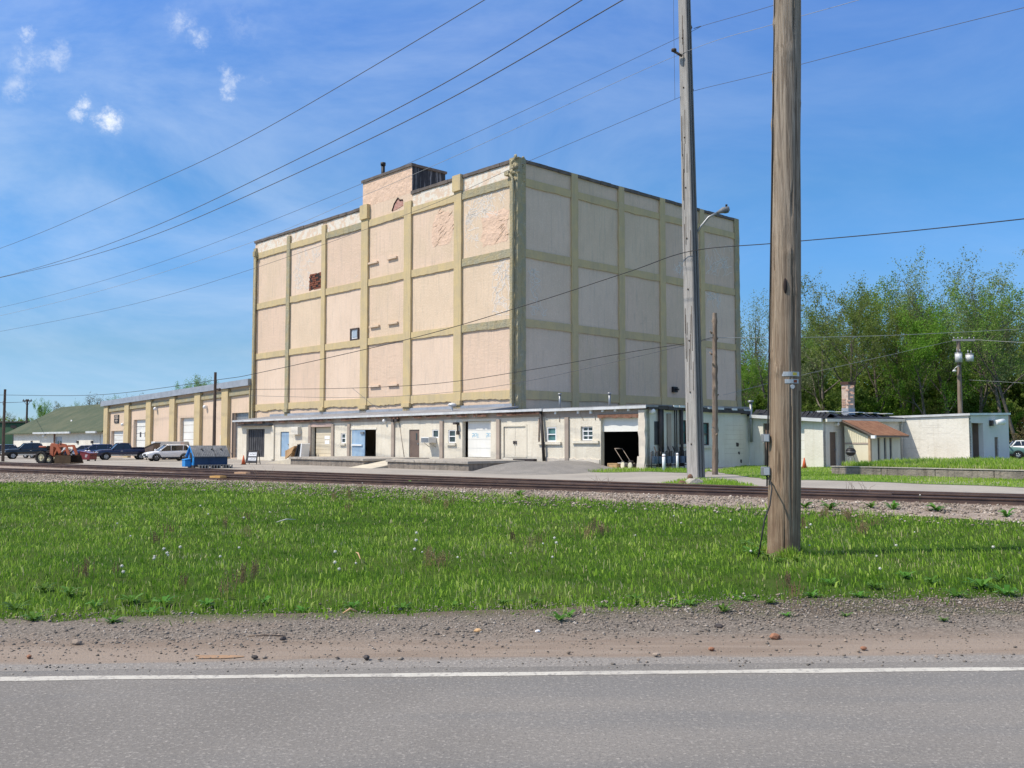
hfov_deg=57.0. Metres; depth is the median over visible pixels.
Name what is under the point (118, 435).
overhead door
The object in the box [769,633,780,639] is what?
brick fragment
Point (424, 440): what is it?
air conditioner
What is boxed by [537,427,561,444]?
window
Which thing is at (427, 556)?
seed stalks
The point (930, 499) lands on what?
rail
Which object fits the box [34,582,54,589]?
leafy weed
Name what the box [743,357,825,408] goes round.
shrub
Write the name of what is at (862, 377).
shrub
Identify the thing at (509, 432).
door
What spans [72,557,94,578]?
seed stalks
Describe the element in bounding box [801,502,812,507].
leafy weed
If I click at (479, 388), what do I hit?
service cable
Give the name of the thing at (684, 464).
gas meter
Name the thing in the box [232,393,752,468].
loading building
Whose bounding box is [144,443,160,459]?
car
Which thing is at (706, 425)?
window
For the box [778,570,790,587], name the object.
seed stalks
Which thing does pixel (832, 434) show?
door
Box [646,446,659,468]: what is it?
gas meter
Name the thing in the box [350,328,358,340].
window
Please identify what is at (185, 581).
seed stalks
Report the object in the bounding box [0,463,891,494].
rail
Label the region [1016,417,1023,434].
shrub
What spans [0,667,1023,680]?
road edge line
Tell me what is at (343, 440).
window
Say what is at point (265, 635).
twig
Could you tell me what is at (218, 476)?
timber plank
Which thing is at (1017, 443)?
white car
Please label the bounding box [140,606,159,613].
leafy weed
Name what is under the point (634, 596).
leafy weed
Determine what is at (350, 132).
power line
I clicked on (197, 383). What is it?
tree
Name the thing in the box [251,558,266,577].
seed stalks
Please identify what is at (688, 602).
leafy weed
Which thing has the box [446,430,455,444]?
window
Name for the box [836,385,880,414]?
shrub
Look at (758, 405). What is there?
shrub
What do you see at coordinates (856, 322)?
tree
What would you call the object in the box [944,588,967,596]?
leafy weed
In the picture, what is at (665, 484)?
rail
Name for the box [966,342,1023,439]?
shrub
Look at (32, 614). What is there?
leafy weed
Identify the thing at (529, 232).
cold storage tower
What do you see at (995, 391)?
tree
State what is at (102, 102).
sky
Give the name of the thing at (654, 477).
yard
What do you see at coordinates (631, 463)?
lawn mower
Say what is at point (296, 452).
leaning panel
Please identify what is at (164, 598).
leafy weed
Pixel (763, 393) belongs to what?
shrub
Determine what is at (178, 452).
white suv
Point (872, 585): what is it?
leafy weed
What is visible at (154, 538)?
seed stalks
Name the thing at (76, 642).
stone
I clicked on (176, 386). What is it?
tree
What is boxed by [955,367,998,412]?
shrub
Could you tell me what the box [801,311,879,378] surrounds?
tree
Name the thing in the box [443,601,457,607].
leafy weed
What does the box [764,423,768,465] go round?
door
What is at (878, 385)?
shrub
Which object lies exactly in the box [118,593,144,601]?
leafy weed
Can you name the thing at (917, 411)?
shrub
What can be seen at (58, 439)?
door
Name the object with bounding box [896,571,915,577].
leafy weed
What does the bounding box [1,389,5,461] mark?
utility pole
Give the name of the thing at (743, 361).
tree
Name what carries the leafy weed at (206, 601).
on the ground at (525, 595)
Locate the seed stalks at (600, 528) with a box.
[593,521,603,534]
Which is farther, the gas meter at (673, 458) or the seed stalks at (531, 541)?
the gas meter at (673, 458)
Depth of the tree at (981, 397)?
116.39 m
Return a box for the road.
[0,661,1023,767]
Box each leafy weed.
[0,600,32,610]
[20,611,48,620]
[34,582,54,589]
[59,586,82,594]
[85,598,102,606]
[104,615,125,622]
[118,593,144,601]
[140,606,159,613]
[153,595,179,603]
[199,598,217,605]
[253,596,269,602]
[296,605,310,611]
[342,601,360,607]
[393,602,410,609]
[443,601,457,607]
[493,597,513,603]
[528,596,540,602]
[547,611,572,620]
[561,609,574,615]
[626,593,645,600]
[678,598,696,605]
[713,602,737,611]
[733,594,752,600]
[736,539,753,544]
[741,546,762,553]
[760,596,781,603]
[773,556,787,561]
[798,589,821,596]
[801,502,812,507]
[817,501,845,509]
[819,578,838,584]
[849,591,869,596]
[861,501,877,507]
[867,580,886,587]
[883,500,899,509]
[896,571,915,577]
[923,575,939,583]
[925,503,947,510]
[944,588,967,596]
[964,577,994,587]
[984,570,1012,580]
[994,584,1018,594]
[998,508,1015,516]
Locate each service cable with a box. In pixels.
[27,218,1023,395]
[248,337,712,389]
[248,338,712,397]
[717,329,1017,337]
[725,341,949,394]
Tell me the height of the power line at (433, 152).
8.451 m
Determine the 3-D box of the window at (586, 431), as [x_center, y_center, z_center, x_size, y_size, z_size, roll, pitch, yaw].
[4.439,3.034,56.239,0.360,1.003,2.129,3,-5,-43]
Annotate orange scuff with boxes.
[195,655,243,657]
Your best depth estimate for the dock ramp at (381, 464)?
61.82 m
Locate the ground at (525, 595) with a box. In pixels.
[0,456,1023,621]
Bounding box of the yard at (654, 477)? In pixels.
[0,455,1023,493]
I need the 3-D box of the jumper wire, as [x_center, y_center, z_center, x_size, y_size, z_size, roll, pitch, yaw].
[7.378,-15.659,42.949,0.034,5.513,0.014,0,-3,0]
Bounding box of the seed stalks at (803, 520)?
[801,517,809,528]
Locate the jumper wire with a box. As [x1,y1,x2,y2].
[673,0,674,83]
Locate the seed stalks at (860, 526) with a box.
[850,519,869,533]
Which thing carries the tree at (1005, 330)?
on the ground at (525, 595)
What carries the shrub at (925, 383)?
on the ground at (525, 595)
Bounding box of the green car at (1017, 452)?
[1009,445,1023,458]
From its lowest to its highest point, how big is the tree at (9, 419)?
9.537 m
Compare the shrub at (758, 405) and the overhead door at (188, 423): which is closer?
the overhead door at (188, 423)
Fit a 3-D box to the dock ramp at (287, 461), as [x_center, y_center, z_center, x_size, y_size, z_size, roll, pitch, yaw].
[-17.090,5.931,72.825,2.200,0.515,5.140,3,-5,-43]
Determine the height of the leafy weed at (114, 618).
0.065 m
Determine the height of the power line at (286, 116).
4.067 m
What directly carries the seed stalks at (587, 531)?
on the ground at (525, 595)
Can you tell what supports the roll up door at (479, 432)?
in the loading building
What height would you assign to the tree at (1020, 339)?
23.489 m
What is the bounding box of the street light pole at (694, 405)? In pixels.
[671,0,729,477]
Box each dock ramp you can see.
[269,459,290,463]
[349,460,386,467]
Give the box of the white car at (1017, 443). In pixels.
[1009,440,1023,456]
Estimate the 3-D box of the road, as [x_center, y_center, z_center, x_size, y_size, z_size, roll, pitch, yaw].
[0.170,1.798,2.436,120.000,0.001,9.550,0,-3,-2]
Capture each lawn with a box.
[600,470,705,473]
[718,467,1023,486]
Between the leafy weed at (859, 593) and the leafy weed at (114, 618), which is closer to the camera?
the leafy weed at (114, 618)
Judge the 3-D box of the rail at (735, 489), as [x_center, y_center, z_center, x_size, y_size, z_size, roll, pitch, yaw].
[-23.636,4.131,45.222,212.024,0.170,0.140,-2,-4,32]
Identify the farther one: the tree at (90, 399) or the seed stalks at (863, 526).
the tree at (90, 399)
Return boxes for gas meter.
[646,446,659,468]
[652,446,661,467]
[660,446,670,466]
[666,446,675,466]
[674,446,684,467]
[680,451,686,467]
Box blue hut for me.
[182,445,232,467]
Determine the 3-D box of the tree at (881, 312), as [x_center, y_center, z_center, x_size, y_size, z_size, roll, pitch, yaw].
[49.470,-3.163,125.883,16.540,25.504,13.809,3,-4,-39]
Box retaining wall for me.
[830,466,1023,479]
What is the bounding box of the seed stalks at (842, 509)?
[832,504,851,519]
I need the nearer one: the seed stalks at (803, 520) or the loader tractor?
the seed stalks at (803, 520)
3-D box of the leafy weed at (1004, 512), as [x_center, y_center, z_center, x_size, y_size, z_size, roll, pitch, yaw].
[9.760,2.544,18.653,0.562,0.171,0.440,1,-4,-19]
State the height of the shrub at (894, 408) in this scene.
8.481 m
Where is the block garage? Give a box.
[883,413,1010,460]
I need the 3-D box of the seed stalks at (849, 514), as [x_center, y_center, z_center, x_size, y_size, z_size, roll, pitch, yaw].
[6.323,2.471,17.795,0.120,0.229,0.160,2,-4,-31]
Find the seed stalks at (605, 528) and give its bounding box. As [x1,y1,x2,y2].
[598,521,616,534]
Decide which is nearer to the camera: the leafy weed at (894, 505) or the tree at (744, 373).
the leafy weed at (894, 505)
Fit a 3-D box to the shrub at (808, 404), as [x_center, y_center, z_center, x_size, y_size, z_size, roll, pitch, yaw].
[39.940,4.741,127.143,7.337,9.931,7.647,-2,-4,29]
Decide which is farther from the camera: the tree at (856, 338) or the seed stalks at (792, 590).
the tree at (856, 338)
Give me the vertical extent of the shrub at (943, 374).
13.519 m
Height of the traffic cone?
0.660 m
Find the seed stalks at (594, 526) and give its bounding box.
[583,517,598,529]
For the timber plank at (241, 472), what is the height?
0.070 m
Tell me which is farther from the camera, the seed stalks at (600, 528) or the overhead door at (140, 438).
the overhead door at (140, 438)
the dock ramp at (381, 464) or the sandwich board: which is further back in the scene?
the sandwich board
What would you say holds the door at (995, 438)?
in the block garage
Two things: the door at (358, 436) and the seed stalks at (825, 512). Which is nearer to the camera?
the seed stalks at (825, 512)
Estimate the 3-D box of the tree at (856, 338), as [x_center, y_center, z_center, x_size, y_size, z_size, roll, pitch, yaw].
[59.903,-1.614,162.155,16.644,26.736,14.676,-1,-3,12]
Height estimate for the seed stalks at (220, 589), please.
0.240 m
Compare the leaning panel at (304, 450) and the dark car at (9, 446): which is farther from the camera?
the dark car at (9, 446)
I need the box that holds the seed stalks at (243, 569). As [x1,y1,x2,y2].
[231,561,251,583]
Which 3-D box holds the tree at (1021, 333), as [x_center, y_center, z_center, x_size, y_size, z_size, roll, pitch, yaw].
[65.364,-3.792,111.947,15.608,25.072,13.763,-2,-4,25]
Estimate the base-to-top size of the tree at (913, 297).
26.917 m
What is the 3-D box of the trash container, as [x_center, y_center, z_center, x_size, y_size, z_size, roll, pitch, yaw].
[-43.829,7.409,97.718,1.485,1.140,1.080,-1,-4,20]
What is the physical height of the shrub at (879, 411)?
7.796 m
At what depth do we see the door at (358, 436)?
73.73 m
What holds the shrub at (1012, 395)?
on the ground at (525, 595)
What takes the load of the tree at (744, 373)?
on the ground at (525, 595)
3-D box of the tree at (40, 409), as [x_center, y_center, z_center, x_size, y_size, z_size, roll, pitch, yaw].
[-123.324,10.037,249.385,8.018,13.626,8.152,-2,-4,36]
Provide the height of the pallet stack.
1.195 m
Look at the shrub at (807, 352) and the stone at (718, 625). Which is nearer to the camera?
the stone at (718, 625)
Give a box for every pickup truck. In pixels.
[0,443,46,458]
[93,443,144,459]
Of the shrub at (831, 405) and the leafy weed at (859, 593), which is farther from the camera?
the shrub at (831, 405)
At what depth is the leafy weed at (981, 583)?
10.20 m
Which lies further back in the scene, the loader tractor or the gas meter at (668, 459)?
the loader tractor
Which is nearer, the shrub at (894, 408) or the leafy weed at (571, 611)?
the leafy weed at (571, 611)
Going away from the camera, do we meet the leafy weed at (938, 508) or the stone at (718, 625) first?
the stone at (718, 625)
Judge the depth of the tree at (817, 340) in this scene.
167.69 m
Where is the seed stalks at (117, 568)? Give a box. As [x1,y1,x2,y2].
[112,561,121,576]
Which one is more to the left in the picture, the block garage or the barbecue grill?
the barbecue grill
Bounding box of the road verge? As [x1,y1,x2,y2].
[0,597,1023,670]
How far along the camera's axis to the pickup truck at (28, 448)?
108.62 m
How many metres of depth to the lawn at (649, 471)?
49.47 m
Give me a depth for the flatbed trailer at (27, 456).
112.64 m
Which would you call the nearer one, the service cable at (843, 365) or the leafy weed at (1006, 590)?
the leafy weed at (1006, 590)
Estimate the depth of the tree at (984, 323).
108.55 m
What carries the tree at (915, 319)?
on the ground at (525, 595)
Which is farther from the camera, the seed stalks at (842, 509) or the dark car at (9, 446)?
the dark car at (9, 446)
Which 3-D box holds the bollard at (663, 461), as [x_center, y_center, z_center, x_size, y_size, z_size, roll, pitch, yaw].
[8.129,4.256,50.516,0.176,1.021,0.180,0,-3,0]
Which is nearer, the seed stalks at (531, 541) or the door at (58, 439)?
the seed stalks at (531, 541)
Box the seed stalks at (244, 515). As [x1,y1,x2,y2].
[236,510,254,521]
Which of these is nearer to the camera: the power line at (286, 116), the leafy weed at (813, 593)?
the leafy weed at (813, 593)
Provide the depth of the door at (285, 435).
82.26 m
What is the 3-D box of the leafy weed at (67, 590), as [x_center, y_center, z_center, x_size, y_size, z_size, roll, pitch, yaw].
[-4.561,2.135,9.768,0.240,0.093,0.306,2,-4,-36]
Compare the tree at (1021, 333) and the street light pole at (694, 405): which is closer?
the street light pole at (694, 405)
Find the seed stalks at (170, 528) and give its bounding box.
[157,519,180,536]
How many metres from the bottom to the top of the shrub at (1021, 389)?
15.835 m
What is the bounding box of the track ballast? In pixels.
[0,466,1023,521]
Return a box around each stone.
[71,639,81,644]
[714,624,723,627]
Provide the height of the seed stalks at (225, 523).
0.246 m
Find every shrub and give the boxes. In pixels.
[741,390,767,413]
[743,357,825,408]
[752,343,832,411]
[753,392,767,412]
[801,384,826,411]
[802,375,838,405]
[812,387,863,414]
[818,375,838,409]
[823,360,871,412]
[824,375,864,412]
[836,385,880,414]
[840,376,892,413]
[856,367,898,405]
[860,398,883,414]
[863,357,937,412]
[865,390,912,415]
[881,384,936,415]
[897,365,936,404]
[915,381,975,414]
[922,370,939,407]
[925,361,990,409]
[948,381,990,413]
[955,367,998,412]
[956,393,991,412]
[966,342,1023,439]
[984,399,1023,443]
[988,368,1022,428]
[991,398,1023,438]
[1001,368,1023,407]
[1009,427,1023,441]
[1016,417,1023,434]
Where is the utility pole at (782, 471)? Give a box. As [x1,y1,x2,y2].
[757,0,800,559]
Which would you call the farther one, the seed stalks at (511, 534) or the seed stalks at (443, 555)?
the seed stalks at (511, 534)
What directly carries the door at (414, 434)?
in the loading building
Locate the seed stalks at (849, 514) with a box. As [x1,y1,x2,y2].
[842,509,850,520]
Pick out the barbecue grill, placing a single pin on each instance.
(850, 452)
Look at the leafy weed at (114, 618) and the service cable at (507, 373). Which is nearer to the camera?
the leafy weed at (114, 618)
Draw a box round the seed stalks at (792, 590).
[776,577,804,599]
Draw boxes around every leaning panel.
[294,444,298,456]
[300,443,309,456]
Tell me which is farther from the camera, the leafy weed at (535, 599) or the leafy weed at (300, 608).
the leafy weed at (535, 599)
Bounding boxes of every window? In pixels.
[339,433,345,444]
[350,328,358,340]
[432,430,437,437]
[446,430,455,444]
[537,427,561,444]
[571,426,598,442]
[679,420,685,446]
[703,423,711,447]
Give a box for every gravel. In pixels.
[0,472,1023,526]
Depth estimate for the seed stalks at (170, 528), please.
15.30 m
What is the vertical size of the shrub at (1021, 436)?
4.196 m
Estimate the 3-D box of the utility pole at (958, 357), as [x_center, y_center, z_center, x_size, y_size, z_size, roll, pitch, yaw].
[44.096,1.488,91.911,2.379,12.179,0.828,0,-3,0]
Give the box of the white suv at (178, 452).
[142,444,188,460]
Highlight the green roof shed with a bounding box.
[5,404,103,448]
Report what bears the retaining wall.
on the yard at (654, 477)
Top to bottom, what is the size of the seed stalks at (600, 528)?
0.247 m
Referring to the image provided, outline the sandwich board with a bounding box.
[245,450,260,463]
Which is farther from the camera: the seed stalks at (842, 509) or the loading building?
the loading building
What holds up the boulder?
on the lawn
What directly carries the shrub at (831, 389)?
on the ground at (525, 595)
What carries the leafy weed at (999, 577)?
on the ground at (525, 595)
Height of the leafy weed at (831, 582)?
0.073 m
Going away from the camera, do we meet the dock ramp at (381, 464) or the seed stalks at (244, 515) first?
the seed stalks at (244, 515)
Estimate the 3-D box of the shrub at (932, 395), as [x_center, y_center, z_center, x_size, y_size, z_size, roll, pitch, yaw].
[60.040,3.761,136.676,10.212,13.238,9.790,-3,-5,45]
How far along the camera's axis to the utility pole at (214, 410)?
77.92 m
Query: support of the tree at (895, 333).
on the ground at (525, 595)
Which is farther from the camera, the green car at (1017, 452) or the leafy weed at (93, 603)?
the green car at (1017, 452)
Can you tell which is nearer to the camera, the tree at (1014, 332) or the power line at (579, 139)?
the power line at (579, 139)
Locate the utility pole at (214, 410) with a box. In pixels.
[212,372,220,444]
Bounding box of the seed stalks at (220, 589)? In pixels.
[217,576,236,598]
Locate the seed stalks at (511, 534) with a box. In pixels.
[510,530,518,542]
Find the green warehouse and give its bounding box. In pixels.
[0,421,30,444]
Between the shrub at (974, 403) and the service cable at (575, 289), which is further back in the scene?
the shrub at (974, 403)
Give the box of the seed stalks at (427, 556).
[424,544,434,565]
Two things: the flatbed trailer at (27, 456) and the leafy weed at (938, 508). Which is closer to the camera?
the leafy weed at (938, 508)
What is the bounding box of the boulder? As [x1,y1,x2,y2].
[685,478,702,483]
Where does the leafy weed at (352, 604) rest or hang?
on the ground at (525, 595)
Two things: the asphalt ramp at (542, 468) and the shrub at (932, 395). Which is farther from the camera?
the shrub at (932, 395)
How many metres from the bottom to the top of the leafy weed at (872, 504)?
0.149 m
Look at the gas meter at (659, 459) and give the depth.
52.65 m
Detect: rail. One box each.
[0,462,1023,495]
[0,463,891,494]
[0,468,1023,498]
[0,469,1023,505]
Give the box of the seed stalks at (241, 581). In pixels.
[224,568,252,585]
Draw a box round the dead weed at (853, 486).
[845,477,870,491]
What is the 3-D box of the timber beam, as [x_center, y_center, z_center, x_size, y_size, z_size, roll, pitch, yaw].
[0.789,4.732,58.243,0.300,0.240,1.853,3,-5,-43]
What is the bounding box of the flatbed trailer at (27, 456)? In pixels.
[23,446,46,457]
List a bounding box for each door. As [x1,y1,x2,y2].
[56,437,61,443]
[114,431,122,443]
[136,419,145,446]
[183,418,193,445]
[235,413,248,457]
[248,429,264,456]
[281,432,288,456]
[316,427,330,456]
[351,430,364,455]
[410,430,418,456]
[468,421,490,456]
[504,426,514,456]
[515,426,524,456]
[603,418,637,431]
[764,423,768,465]
[801,423,804,465]
[830,432,835,465]
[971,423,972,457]
[994,437,997,458]
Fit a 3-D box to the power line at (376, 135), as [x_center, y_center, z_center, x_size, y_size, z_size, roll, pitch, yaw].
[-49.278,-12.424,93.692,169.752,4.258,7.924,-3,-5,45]
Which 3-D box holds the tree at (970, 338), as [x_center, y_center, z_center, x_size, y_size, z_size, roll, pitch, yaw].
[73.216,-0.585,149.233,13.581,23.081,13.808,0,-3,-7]
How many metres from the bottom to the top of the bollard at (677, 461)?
1.048 m
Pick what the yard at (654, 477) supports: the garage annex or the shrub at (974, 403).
the garage annex
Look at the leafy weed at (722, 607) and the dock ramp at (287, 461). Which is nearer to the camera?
the leafy weed at (722, 607)
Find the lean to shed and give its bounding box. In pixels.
[842,420,909,461]
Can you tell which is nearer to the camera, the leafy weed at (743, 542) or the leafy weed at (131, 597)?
the leafy weed at (131, 597)
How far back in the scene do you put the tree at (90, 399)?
270.05 m
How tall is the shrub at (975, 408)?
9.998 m
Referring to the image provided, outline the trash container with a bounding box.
[79,450,97,460]
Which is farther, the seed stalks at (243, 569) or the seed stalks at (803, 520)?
the seed stalks at (803, 520)
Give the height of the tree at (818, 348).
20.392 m
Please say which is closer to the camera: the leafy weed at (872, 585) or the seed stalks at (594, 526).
the leafy weed at (872, 585)
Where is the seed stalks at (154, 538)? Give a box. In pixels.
[150,531,164,543]
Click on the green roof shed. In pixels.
(77, 426)
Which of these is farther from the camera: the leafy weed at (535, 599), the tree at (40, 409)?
the tree at (40, 409)
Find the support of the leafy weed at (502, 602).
on the ground at (525, 595)
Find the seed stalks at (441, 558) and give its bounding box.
[429,551,452,564]
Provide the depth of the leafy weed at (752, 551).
13.03 m
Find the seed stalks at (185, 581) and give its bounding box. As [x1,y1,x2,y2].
[178,573,188,589]
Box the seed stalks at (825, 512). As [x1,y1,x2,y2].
[815,505,828,517]
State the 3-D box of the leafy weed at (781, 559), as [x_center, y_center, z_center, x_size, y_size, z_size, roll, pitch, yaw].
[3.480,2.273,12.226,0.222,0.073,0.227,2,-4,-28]
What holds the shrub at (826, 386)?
on the ground at (525, 595)
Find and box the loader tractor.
[34,442,83,463]
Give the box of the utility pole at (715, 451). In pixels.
[709,313,718,474]
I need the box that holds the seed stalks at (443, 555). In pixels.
[432,550,448,567]
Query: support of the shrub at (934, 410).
on the ground at (525, 595)
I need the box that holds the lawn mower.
[614,448,636,467]
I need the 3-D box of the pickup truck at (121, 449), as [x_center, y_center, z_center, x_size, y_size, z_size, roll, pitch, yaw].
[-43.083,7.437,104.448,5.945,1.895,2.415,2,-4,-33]
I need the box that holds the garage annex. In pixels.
[101,379,250,458]
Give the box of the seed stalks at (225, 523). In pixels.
[218,515,227,527]
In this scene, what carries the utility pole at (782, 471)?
on the ground at (525, 595)
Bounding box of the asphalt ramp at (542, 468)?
[464,460,615,474]
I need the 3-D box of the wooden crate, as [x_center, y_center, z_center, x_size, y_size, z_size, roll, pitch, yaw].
[5.956,4.773,54.811,0.450,0.340,0.700,3,-5,-43]
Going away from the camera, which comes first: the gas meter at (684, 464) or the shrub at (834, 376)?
the gas meter at (684, 464)
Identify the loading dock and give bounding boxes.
[289,456,428,466]
[386,458,524,470]
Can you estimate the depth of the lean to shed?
56.87 m
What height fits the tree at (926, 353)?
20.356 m
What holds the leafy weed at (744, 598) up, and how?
on the ground at (525, 595)
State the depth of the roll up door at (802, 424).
57.27 m
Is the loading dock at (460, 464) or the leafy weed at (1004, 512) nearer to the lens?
the leafy weed at (1004, 512)
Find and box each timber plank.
[210,476,226,477]
[234,472,249,473]
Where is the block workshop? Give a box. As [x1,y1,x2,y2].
[747,381,904,467]
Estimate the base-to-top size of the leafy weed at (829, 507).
0.193 m
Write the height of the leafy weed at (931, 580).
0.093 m
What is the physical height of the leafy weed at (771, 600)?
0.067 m
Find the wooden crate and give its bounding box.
[607,463,620,467]
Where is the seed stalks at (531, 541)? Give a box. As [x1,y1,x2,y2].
[521,532,545,552]
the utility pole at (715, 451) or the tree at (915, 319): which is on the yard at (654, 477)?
the utility pole at (715, 451)
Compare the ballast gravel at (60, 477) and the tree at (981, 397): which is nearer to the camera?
the ballast gravel at (60, 477)
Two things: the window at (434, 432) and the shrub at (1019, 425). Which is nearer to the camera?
the window at (434, 432)
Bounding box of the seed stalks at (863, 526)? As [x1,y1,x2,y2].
[856,521,866,535]
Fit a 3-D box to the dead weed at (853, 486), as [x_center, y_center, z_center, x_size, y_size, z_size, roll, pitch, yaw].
[9.180,2.731,24.899,0.832,0.559,0.297,0,-3,0]
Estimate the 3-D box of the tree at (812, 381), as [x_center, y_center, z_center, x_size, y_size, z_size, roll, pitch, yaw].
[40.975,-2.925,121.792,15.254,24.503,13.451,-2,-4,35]
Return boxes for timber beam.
[513,458,536,460]
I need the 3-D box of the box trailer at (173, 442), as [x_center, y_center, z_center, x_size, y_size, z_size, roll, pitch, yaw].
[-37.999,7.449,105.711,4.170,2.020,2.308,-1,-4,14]
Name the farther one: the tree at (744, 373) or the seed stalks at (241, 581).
the tree at (744, 373)
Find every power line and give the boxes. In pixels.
[0,0,622,277]
[0,5,772,307]
[1,0,857,315]
[2,0,483,247]
[3,0,581,276]
[5,7,1023,330]
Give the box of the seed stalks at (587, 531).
[573,521,596,540]
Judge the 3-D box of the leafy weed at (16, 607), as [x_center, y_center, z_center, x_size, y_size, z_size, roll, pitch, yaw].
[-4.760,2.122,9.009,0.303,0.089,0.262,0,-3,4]
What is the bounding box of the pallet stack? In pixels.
[285,446,296,458]
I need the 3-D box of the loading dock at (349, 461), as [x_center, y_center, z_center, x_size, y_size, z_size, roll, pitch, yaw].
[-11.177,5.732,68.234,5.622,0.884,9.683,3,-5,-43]
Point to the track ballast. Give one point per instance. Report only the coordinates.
(971, 515)
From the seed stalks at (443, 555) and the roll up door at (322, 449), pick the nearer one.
the seed stalks at (443, 555)
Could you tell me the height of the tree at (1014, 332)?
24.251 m
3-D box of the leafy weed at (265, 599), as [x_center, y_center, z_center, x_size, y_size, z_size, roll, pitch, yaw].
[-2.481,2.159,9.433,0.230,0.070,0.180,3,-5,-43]
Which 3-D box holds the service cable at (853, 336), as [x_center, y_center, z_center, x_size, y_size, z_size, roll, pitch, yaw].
[25.111,-3.173,54.391,35.298,2.974,1.690,2,-4,-33]
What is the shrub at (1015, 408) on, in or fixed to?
on the ground at (525, 595)
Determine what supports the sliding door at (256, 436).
in the loading building
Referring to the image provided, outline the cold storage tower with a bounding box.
[251,154,741,457]
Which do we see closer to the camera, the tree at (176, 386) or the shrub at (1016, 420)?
the shrub at (1016, 420)
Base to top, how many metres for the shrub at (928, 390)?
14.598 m
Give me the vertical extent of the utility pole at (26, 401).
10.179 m
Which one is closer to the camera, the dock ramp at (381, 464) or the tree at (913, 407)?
the dock ramp at (381, 464)
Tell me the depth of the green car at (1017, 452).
83.84 m
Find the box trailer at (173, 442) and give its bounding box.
[151,441,187,459]
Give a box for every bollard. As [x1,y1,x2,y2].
[662,454,664,470]
[676,453,678,466]
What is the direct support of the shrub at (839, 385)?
on the ground at (525, 595)
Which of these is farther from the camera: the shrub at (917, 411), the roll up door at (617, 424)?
the shrub at (917, 411)
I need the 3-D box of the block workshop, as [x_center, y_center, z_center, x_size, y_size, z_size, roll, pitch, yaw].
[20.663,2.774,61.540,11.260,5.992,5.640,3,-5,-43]
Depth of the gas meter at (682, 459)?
54.04 m
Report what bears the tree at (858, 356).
on the ground at (525, 595)
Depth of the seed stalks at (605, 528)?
15.56 m
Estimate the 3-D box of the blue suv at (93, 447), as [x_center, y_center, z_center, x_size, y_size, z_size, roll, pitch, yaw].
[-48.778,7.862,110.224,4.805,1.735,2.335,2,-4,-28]
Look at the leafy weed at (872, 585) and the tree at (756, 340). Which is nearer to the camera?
the leafy weed at (872, 585)
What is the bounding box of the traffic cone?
[802,458,806,467]
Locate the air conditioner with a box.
[421,437,435,446]
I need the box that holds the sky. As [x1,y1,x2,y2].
[0,0,1023,420]
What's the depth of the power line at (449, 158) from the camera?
44.55 m
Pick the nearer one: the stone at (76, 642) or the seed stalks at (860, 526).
the stone at (76, 642)
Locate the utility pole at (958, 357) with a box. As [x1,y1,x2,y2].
[953,337,974,413]
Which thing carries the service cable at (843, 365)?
attached to the utility pole at (958, 357)
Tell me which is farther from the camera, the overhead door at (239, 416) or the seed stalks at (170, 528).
the overhead door at (239, 416)
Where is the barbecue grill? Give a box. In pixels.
[845,446,855,460]
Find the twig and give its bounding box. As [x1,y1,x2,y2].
[248,634,286,636]
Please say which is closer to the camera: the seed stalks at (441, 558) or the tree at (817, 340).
the seed stalks at (441, 558)
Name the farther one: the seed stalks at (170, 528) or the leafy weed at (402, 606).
the seed stalks at (170, 528)
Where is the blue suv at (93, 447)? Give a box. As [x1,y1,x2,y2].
[71,444,112,457]
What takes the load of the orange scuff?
on the road verge
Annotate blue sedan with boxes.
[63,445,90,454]
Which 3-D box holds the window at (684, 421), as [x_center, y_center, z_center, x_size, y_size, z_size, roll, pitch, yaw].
[10.024,2.905,55.205,0.962,1.577,0.300,3,-5,-43]
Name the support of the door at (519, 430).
in the loading building
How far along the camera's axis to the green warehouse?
197.46 m
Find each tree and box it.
[6,411,17,420]
[25,398,51,420]
[75,392,100,404]
[175,379,192,389]
[190,375,208,387]
[740,287,768,409]
[741,341,766,412]
[741,344,767,409]
[766,307,847,378]
[801,267,892,410]
[801,270,893,391]
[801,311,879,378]
[801,328,836,379]
[825,271,944,411]
[827,297,892,377]
[839,327,876,382]
[856,288,963,413]
[862,294,948,362]
[867,246,968,413]
[867,268,959,413]
[874,292,990,414]
[899,262,1023,412]
[930,274,1023,440]
[938,244,1023,412]
[939,314,1017,390]
[945,310,1023,366]
[981,306,1021,375]
[992,300,1023,368]
[1000,249,1023,384]
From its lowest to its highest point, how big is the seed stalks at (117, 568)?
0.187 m
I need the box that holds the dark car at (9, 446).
[0,444,16,455]
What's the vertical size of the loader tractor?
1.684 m
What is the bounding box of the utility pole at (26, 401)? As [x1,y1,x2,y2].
[22,399,31,423]

